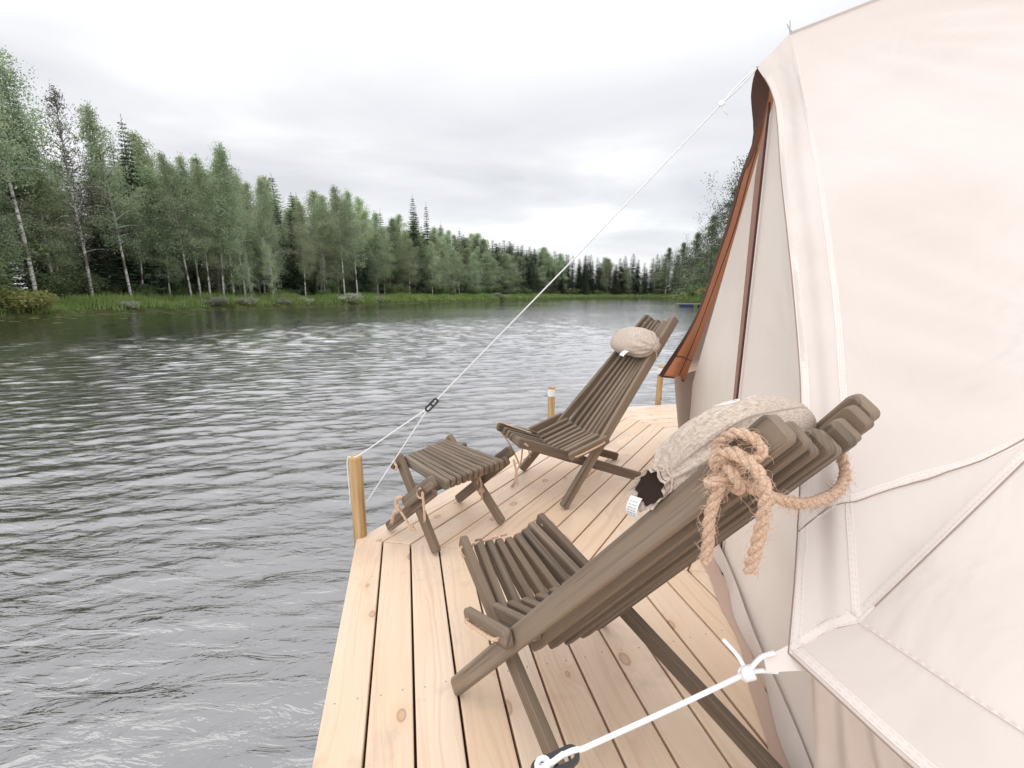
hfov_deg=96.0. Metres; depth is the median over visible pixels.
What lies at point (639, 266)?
spruce tree
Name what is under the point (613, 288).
spruce tree
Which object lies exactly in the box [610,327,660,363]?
linen pillow
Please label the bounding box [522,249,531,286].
spruce tree
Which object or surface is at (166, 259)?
birch tree
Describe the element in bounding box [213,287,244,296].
shrub
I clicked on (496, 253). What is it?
spruce tree
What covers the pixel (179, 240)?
birch tree
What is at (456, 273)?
birch tree
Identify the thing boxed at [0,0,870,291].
sky
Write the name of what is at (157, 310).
lily pads
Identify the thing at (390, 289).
shrub
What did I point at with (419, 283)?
spruce tree
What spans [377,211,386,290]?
spruce tree
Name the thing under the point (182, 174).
birch tree
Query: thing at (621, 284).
spruce tree
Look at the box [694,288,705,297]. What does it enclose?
shrub
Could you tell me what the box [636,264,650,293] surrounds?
spruce tree
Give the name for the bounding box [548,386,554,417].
mooring post
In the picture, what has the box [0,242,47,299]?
shrub
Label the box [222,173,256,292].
birch tree
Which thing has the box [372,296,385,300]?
shrub
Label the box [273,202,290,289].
spruce tree
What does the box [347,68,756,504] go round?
guy rope
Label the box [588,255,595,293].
spruce tree
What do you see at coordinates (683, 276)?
birch tree
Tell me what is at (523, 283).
spruce tree
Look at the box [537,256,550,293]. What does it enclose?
spruce tree
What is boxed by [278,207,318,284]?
birch tree
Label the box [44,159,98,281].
birch tree
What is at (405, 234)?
birch tree
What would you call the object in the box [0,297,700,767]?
water
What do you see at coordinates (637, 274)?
spruce tree
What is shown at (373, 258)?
birch tree
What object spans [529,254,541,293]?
spruce tree
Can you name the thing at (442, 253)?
birch tree
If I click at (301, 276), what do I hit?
spruce tree
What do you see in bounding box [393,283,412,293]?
shrub
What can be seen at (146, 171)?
birch tree
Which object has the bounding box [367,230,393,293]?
birch tree
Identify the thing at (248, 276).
birch tree
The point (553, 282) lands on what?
spruce tree
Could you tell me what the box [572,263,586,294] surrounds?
spruce tree
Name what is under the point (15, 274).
spruce tree
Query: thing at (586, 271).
spruce tree
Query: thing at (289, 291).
shrub
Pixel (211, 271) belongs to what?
spruce tree
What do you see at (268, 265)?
birch tree
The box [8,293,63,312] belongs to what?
shrub
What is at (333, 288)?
shrub
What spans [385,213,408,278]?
birch tree
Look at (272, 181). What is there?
spruce tree
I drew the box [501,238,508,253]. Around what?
spruce tree
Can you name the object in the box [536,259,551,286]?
birch tree
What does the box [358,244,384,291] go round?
birch tree
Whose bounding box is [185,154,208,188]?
birch tree
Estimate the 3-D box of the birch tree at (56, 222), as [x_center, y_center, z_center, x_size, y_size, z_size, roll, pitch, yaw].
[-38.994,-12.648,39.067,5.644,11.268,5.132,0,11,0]
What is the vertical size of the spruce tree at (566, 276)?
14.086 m
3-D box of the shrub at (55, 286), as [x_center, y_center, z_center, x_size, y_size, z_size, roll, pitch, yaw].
[-37.181,-7.949,36.997,3.029,3.124,3.924,1,11,3]
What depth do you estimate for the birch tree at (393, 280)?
92.04 m
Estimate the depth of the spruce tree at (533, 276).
150.92 m
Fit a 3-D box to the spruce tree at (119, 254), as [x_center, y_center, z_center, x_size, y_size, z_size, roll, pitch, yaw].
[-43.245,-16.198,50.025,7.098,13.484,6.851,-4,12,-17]
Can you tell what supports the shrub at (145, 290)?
on the ground at (25, 314)
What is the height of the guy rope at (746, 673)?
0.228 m
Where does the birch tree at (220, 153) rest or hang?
on the ground at (25, 314)
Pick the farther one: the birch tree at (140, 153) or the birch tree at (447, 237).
the birch tree at (447, 237)
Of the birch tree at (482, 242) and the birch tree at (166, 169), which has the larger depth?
the birch tree at (482, 242)
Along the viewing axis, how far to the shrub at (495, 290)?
126.20 m
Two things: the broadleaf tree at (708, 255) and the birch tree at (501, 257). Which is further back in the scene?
the birch tree at (501, 257)
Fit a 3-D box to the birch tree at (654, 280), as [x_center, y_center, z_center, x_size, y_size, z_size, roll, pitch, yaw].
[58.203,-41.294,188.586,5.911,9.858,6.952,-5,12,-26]
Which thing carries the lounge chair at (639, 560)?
on the deck
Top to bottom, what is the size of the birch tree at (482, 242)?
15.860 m
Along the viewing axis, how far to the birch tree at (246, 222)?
52.36 m
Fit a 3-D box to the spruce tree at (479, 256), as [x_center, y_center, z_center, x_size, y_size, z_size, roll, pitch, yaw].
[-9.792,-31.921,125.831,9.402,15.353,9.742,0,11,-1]
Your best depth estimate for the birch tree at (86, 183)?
50.98 m
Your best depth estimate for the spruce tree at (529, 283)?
147.62 m
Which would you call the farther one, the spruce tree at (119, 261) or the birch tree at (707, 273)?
the birch tree at (707, 273)
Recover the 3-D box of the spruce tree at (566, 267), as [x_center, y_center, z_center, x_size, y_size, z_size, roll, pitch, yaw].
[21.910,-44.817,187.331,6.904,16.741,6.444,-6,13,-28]
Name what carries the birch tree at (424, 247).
on the ground at (25, 314)
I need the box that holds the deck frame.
[363,547,722,767]
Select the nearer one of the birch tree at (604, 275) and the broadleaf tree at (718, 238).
the broadleaf tree at (718, 238)
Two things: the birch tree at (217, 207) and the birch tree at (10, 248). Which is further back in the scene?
the birch tree at (217, 207)
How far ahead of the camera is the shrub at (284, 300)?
56.15 m
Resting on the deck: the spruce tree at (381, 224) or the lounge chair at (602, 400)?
the lounge chair at (602, 400)
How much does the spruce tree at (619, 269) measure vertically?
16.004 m
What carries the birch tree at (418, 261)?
on the ground at (25, 314)
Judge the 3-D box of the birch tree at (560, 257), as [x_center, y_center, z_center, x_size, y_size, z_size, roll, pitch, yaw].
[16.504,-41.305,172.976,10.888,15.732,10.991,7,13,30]
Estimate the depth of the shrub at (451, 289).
107.03 m
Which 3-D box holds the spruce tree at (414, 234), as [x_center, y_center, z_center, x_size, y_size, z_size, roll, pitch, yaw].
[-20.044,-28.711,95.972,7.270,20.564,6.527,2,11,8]
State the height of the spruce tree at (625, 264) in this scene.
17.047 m
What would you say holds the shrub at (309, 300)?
on the ground at (25, 314)
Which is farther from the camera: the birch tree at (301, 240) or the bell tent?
the birch tree at (301, 240)
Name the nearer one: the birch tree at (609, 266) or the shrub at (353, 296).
the shrub at (353, 296)
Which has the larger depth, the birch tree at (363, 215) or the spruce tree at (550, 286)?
the spruce tree at (550, 286)
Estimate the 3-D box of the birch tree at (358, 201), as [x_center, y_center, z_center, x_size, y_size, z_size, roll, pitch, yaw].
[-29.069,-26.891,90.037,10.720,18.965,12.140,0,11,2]
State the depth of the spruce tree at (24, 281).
38.59 m
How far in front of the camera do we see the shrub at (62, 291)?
39.42 m
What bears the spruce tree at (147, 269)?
on the ground at (25, 314)
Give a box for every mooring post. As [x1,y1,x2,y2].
[348,454,366,547]
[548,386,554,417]
[655,365,663,404]
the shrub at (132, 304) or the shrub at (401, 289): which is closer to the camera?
the shrub at (132, 304)
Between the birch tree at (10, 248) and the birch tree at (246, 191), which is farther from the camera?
the birch tree at (246, 191)
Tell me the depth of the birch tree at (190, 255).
56.14 m
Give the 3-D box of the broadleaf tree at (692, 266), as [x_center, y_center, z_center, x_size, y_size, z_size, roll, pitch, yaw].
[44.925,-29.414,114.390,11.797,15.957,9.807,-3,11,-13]
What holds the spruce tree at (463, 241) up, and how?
on the ground at (25, 314)
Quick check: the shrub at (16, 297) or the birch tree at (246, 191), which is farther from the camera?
the birch tree at (246, 191)
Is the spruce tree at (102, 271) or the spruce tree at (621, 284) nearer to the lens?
the spruce tree at (102, 271)
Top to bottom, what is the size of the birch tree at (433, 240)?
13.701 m
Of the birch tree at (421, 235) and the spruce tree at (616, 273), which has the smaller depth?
the birch tree at (421, 235)
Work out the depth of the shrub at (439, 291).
100.27 m
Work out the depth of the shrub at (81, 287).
40.20 m
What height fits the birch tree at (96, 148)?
17.813 m
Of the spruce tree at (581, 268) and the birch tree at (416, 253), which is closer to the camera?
the birch tree at (416, 253)
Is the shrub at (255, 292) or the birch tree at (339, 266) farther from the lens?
the birch tree at (339, 266)
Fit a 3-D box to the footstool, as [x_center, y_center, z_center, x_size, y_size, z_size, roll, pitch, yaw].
[-0.310,0.516,2.266,0.463,0.406,0.569,9,15,40]
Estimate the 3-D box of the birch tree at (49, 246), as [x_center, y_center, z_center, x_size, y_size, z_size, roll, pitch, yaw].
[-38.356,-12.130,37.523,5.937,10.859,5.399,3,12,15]
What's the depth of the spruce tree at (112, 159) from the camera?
54.73 m
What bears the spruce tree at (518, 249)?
on the ground at (25, 314)
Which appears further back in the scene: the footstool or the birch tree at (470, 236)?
the birch tree at (470, 236)
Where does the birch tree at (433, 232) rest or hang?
on the ground at (25, 314)
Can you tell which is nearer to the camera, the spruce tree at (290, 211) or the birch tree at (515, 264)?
the spruce tree at (290, 211)
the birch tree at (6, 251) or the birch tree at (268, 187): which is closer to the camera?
the birch tree at (6, 251)
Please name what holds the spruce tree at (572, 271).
on the ground at (25, 314)
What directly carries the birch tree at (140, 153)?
on the ground at (25, 314)
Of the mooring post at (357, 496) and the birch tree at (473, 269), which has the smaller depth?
the mooring post at (357, 496)
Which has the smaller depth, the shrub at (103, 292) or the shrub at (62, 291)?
the shrub at (62, 291)
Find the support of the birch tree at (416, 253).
on the ground at (25, 314)
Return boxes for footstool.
[386,434,518,553]
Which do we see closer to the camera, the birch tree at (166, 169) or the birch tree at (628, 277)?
the birch tree at (166, 169)
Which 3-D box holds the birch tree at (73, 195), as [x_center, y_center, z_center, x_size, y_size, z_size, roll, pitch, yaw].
[-36.743,-15.580,38.118,5.555,17.664,5.666,3,11,14]
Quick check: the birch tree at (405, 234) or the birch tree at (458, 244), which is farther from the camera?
the birch tree at (458, 244)
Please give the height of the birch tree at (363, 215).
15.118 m
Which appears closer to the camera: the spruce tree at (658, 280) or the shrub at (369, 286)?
the shrub at (369, 286)
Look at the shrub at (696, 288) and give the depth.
86.82 m
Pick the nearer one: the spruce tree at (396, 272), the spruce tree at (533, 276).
the spruce tree at (396, 272)
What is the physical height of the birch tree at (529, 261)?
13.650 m
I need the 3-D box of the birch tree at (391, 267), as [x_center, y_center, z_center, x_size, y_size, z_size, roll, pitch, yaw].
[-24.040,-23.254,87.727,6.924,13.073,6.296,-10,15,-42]
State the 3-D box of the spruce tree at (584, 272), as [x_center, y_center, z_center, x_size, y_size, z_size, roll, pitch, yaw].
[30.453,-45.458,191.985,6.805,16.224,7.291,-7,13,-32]
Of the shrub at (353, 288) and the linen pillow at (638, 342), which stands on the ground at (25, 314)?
the shrub at (353, 288)
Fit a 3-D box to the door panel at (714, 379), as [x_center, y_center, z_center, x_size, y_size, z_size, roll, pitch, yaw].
[1.046,-0.219,2.307,0.056,1.829,1.049,2,11,12]
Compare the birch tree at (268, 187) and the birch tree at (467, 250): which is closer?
the birch tree at (268, 187)
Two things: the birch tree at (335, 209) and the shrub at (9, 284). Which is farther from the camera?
the birch tree at (335, 209)
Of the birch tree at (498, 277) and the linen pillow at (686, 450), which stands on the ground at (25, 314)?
the birch tree at (498, 277)
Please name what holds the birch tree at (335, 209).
on the ground at (25, 314)
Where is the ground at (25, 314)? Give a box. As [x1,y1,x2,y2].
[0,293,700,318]
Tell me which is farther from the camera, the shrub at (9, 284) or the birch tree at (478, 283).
the birch tree at (478, 283)
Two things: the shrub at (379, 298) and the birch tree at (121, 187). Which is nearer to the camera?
the birch tree at (121, 187)
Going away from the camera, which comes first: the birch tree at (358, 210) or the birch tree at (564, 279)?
the birch tree at (358, 210)
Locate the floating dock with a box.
[674,303,700,306]
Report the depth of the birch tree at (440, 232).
116.20 m
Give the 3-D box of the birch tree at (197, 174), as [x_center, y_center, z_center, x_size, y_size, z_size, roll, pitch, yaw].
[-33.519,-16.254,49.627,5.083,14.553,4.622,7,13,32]
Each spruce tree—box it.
[0,236,26,288]
[1,74,84,295]
[61,155,93,285]
[69,145,158,294]
[81,192,125,295]
[89,170,137,290]
[104,140,120,209]
[109,114,179,295]
[128,164,197,296]
[179,196,212,295]
[183,153,246,294]
[230,269,254,294]
[241,182,261,292]
[251,193,286,293]
[256,200,303,290]
[257,177,308,290]
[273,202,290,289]
[283,189,317,294]
[285,217,311,295]
[293,194,319,293]
[307,225,329,293]
[344,227,366,292]
[356,230,378,294]
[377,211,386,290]
[388,228,406,284]
[407,197,431,294]
[412,243,430,293]
[422,203,436,293]
[456,228,468,293]
[460,234,469,292]
[466,238,491,287]
[489,241,506,292]
[490,249,509,291]
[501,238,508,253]
[506,240,518,285]
[513,257,524,288]
[516,247,521,263]
[517,260,527,291]
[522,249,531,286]
[524,263,539,293]
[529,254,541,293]
[530,266,539,292]
[534,267,542,292]
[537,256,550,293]
[541,268,556,292]
[550,267,557,290]
[556,269,564,293]
[562,264,568,289]
[564,254,571,289]
[564,267,571,288]
[567,253,573,281]
[569,257,576,288]
[572,259,587,294]
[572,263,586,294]
[580,268,588,292]
[582,256,591,291]
[584,264,592,293]
[586,255,593,281]
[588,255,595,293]
[591,258,601,293]
[592,268,605,294]
[594,260,608,291]
[609,264,621,293]
[609,271,618,294]
[611,259,625,288]
[611,266,621,294]
[618,264,626,294]
[622,256,631,289]
[627,254,640,292]
[629,260,642,292]
[629,272,638,294]
[633,264,641,293]
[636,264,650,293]
[639,268,652,294]
[645,258,655,292]
[649,254,660,289]
[649,258,663,293]
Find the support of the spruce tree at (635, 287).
on the ground at (25, 314)
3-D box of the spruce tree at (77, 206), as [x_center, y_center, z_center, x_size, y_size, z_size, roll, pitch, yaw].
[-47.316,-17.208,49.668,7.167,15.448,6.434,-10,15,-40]
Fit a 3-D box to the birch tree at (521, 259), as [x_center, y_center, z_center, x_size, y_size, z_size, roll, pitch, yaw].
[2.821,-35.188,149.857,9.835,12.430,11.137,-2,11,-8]
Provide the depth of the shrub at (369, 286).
80.12 m
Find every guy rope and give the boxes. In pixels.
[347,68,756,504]
[531,638,777,767]
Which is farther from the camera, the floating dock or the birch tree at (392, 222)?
the birch tree at (392, 222)
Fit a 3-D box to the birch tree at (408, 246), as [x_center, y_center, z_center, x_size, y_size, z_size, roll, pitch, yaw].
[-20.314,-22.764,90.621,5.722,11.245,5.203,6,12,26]
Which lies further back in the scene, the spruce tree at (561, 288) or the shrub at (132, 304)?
the spruce tree at (561, 288)
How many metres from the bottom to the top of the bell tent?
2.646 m
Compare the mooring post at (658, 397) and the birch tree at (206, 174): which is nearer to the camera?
the mooring post at (658, 397)
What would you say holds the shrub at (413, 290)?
on the ground at (25, 314)
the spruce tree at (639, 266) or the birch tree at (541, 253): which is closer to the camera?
the birch tree at (541, 253)
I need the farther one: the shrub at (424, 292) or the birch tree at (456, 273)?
the birch tree at (456, 273)
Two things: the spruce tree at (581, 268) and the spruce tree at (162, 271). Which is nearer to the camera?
the spruce tree at (162, 271)
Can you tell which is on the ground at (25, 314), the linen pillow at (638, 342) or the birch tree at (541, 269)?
the birch tree at (541, 269)
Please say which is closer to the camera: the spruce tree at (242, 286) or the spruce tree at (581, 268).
the spruce tree at (242, 286)
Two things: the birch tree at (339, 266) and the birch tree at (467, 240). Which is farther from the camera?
the birch tree at (467, 240)
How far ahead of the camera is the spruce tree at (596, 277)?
191.26 m
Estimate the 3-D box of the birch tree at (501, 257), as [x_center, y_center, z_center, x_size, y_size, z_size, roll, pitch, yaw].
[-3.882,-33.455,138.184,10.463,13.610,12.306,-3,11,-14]
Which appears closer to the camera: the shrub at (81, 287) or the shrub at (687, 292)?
the shrub at (81, 287)
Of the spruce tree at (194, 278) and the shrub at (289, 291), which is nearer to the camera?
the spruce tree at (194, 278)
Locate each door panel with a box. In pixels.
[690,105,772,553]
[724,100,814,767]
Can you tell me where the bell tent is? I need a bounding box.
[657,0,1023,767]
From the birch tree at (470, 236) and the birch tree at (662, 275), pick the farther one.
the birch tree at (662, 275)
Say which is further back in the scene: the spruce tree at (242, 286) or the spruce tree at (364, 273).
the spruce tree at (364, 273)
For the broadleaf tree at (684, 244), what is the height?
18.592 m
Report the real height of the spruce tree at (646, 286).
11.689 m
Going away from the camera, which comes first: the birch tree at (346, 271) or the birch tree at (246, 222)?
the birch tree at (246, 222)
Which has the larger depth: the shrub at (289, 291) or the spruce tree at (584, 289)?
the spruce tree at (584, 289)
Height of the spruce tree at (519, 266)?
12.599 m
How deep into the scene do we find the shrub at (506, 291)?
129.75 m
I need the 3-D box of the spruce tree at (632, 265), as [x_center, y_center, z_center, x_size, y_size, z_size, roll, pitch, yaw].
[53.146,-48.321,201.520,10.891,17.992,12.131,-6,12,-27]
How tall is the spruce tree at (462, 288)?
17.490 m
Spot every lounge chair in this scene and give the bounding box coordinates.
[451,394,880,767]
[496,314,678,508]
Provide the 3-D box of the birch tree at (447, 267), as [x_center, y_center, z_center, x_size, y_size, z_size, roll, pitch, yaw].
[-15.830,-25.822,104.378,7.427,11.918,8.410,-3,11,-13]
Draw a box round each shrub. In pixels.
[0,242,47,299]
[0,274,21,289]
[0,286,51,311]
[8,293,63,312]
[21,266,88,298]
[25,287,78,298]
[57,267,109,296]
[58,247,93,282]
[95,288,111,296]
[98,281,124,294]
[115,301,142,307]
[122,282,162,297]
[160,281,203,295]
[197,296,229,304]
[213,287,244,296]
[233,297,258,304]
[242,289,260,295]
[264,287,287,293]
[277,297,294,303]
[284,287,301,294]
[297,297,313,302]
[319,278,342,293]
[330,292,363,301]
[336,284,351,294]
[347,283,362,292]
[360,275,378,292]
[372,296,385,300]
[382,281,402,294]
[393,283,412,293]
[404,284,417,293]
[418,285,431,293]
[428,283,449,294]
[447,282,456,292]
[463,286,479,294]
[484,283,493,293]
[489,284,501,293]
[491,293,509,297]
[500,289,511,294]
[519,288,531,293]
[567,288,580,294]
[681,287,695,295]
[685,282,706,298]
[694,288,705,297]
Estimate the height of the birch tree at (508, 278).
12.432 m
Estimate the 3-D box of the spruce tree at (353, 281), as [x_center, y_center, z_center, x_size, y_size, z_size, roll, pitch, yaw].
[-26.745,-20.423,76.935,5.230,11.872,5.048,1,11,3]
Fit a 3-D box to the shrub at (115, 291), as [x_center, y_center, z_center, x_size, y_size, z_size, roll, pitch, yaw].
[-38.837,-9.100,44.501,1.951,2.210,2.527,8,13,34]
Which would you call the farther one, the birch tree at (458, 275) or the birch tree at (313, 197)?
the birch tree at (458, 275)
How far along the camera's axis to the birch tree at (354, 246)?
79.13 m
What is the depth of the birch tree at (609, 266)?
191.28 m
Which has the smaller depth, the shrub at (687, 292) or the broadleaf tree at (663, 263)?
the shrub at (687, 292)
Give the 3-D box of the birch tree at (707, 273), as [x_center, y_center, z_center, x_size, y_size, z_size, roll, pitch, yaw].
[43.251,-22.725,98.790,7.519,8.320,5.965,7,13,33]
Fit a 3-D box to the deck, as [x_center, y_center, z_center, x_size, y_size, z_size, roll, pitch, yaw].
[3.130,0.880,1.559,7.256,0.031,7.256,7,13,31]
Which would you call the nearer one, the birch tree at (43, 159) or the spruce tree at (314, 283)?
the birch tree at (43, 159)
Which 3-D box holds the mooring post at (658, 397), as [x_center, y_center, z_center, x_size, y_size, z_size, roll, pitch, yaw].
[1.562,0.300,4.951,0.096,1.003,0.069,0,11,0]
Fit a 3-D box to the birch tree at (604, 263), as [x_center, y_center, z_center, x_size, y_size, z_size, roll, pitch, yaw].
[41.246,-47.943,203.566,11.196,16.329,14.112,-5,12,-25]
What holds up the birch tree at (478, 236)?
on the ground at (25, 314)
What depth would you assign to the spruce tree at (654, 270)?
193.71 m
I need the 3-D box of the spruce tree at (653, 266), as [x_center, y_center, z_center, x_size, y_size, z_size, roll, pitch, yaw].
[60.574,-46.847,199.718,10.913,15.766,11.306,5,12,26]
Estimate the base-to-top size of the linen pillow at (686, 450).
0.233 m
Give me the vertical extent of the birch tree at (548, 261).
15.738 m
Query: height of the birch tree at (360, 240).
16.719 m
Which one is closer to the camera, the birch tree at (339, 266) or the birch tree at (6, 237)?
the birch tree at (6, 237)
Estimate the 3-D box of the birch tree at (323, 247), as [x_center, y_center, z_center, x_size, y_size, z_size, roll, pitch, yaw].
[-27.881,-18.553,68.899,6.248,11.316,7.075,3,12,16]
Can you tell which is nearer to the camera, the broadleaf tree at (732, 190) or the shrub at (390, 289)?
the broadleaf tree at (732, 190)
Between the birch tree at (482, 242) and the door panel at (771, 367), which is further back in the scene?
the birch tree at (482, 242)
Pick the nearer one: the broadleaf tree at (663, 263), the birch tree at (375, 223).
the birch tree at (375, 223)
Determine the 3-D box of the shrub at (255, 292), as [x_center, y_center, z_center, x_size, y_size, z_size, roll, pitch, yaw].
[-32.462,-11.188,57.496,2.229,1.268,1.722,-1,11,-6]
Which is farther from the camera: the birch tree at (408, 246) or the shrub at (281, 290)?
the birch tree at (408, 246)
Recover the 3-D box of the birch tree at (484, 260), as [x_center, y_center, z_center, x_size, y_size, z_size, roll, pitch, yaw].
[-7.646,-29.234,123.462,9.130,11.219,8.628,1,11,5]
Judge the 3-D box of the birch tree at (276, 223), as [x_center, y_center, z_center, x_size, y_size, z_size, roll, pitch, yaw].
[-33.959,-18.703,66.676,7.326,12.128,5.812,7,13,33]
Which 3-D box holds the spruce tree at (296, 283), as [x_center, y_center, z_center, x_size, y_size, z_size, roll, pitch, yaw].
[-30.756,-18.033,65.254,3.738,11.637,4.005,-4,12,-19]
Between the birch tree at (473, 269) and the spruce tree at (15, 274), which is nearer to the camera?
the spruce tree at (15, 274)
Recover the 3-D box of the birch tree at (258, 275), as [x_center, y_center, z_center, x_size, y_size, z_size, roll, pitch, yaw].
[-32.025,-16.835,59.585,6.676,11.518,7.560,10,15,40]
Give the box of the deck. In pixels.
[312,404,768,767]
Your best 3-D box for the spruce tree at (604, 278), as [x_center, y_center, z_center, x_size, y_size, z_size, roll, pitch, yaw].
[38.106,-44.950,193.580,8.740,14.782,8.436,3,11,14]
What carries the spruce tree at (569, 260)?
on the ground at (25, 314)
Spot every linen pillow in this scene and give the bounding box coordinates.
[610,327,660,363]
[626,395,857,576]
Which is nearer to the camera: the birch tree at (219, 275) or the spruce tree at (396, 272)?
the birch tree at (219, 275)
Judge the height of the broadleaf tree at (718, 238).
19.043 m
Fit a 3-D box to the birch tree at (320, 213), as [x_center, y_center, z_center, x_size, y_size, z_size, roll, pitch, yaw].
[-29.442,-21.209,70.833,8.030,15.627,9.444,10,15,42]
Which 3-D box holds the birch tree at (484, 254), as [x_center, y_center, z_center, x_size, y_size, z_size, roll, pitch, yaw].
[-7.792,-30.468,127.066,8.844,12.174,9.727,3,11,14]
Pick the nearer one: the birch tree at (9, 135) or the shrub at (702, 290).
the birch tree at (9, 135)
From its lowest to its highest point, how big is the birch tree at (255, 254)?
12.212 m
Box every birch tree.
[0,45,87,294]
[0,140,93,293]
[0,166,44,277]
[0,166,91,281]
[0,178,51,286]
[1,176,50,279]
[2,140,105,279]
[7,162,94,278]
[28,83,116,295]
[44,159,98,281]
[67,99,165,297]
[76,165,116,227]
[83,159,135,272]
[87,162,186,288]
[107,186,170,287]
[109,129,205,283]
[134,154,189,265]
[142,203,193,295]
[143,150,209,297]
[154,177,212,284]
[161,152,219,294]
[168,166,221,292]
[173,162,226,297]
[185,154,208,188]
[186,167,253,292]
[192,160,248,294]
[193,140,262,294]
[198,211,257,292]
[208,146,269,296]
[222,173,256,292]
[232,181,282,292]
[232,201,264,288]
[235,208,290,293]
[240,175,289,291]
[240,254,257,297]
[251,175,290,269]
[258,237,282,297]
[266,212,291,289]
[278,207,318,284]
[281,195,316,283]
[287,194,349,290]
[287,201,319,294]
[301,189,346,293]
[301,221,341,291]
[311,205,354,283]
[320,184,358,295]
[327,234,351,292]
[328,225,354,283]
[335,187,377,292]
[335,207,368,282]
[346,204,392,288]
[349,196,389,252]
[354,208,381,276]
[355,228,387,285]
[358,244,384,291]
[367,210,392,293]
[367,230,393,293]
[376,227,399,293]
[379,219,411,290]
[381,217,402,286]
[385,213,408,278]
[395,230,419,286]
[396,233,425,287]
[397,239,422,292]
[406,246,427,293]
[408,224,420,253]
[418,232,426,281]
[419,238,433,285]
[421,241,447,294]
[422,246,439,290]
[428,226,447,293]
[429,235,447,285]
[434,248,451,284]
[436,225,460,258]
[436,243,456,289]
[438,230,457,278]
[445,249,469,292]
[449,235,468,290]
[451,252,467,292]
[452,247,487,289]
[462,237,480,283]
[463,252,484,293]
[466,246,485,285]
[468,233,490,251]
[469,232,492,255]
[470,237,503,278]
[472,254,484,290]
[480,250,497,288]
[480,253,494,289]
[485,260,510,291]
[490,251,507,274]
[499,252,524,292]
[502,256,524,290]
[515,257,532,286]
[522,254,541,278]
[528,247,553,270]
[533,264,543,284]
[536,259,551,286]
[538,265,550,291]
[541,251,562,285]
[549,253,567,289]
[555,270,566,292]
[593,258,624,288]
[595,267,609,291]
[597,257,612,276]
[621,267,639,292]
[647,271,659,289]
[657,266,672,284]
[673,260,690,291]
[693,256,714,286]
[699,261,714,282]
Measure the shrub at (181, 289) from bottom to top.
2.115 m
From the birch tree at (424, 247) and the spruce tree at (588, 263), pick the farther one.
the spruce tree at (588, 263)
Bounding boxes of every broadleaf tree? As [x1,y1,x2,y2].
[653,247,678,294]
[665,242,690,292]
[674,232,706,293]
[684,214,721,294]
[692,187,735,290]
[701,153,748,282]
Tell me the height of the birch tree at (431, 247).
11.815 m
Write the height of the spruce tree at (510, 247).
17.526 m
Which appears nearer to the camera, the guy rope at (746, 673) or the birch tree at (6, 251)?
the guy rope at (746, 673)
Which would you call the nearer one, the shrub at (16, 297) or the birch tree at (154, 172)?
the shrub at (16, 297)
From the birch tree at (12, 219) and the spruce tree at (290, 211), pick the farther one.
the spruce tree at (290, 211)
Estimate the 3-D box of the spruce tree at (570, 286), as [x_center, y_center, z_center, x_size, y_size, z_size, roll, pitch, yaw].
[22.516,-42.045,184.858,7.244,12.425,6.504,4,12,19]
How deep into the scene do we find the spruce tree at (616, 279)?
193.42 m
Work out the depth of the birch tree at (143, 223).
46.16 m
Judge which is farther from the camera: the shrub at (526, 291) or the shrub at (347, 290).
the shrub at (526, 291)
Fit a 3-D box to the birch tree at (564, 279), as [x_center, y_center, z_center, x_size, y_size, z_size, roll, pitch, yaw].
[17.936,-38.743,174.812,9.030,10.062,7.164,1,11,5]
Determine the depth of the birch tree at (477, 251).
117.63 m
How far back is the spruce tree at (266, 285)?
64.18 m
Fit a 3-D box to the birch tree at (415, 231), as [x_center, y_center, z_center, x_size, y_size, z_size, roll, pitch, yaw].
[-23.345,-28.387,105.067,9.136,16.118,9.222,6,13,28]
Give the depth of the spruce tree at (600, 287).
189.73 m
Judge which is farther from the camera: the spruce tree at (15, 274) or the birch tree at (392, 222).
the birch tree at (392, 222)
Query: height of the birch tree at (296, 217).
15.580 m
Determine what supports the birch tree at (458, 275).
on the ground at (25, 314)
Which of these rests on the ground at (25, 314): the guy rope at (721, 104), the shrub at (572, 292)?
the shrub at (572, 292)
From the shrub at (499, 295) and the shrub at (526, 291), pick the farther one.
the shrub at (526, 291)
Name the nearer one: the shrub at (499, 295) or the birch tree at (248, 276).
the birch tree at (248, 276)
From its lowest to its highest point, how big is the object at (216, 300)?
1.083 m
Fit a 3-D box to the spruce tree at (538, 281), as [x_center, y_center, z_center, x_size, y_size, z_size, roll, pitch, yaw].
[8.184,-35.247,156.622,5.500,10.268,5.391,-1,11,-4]
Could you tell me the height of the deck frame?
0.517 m
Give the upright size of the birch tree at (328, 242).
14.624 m
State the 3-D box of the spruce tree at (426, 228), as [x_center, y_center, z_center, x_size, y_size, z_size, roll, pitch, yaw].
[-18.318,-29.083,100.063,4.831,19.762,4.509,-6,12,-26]
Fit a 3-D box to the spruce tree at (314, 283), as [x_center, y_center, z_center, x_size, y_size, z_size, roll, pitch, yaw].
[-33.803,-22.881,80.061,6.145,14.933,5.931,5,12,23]
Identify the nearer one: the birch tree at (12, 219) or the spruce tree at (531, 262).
the birch tree at (12, 219)
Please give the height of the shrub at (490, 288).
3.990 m
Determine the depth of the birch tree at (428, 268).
99.36 m
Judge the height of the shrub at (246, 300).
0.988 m
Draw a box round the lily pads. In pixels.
[2,300,498,322]
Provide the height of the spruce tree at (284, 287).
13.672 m
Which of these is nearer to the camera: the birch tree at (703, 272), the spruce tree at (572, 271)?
the birch tree at (703, 272)
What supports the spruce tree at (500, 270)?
on the ground at (25, 314)
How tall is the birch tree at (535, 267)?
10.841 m

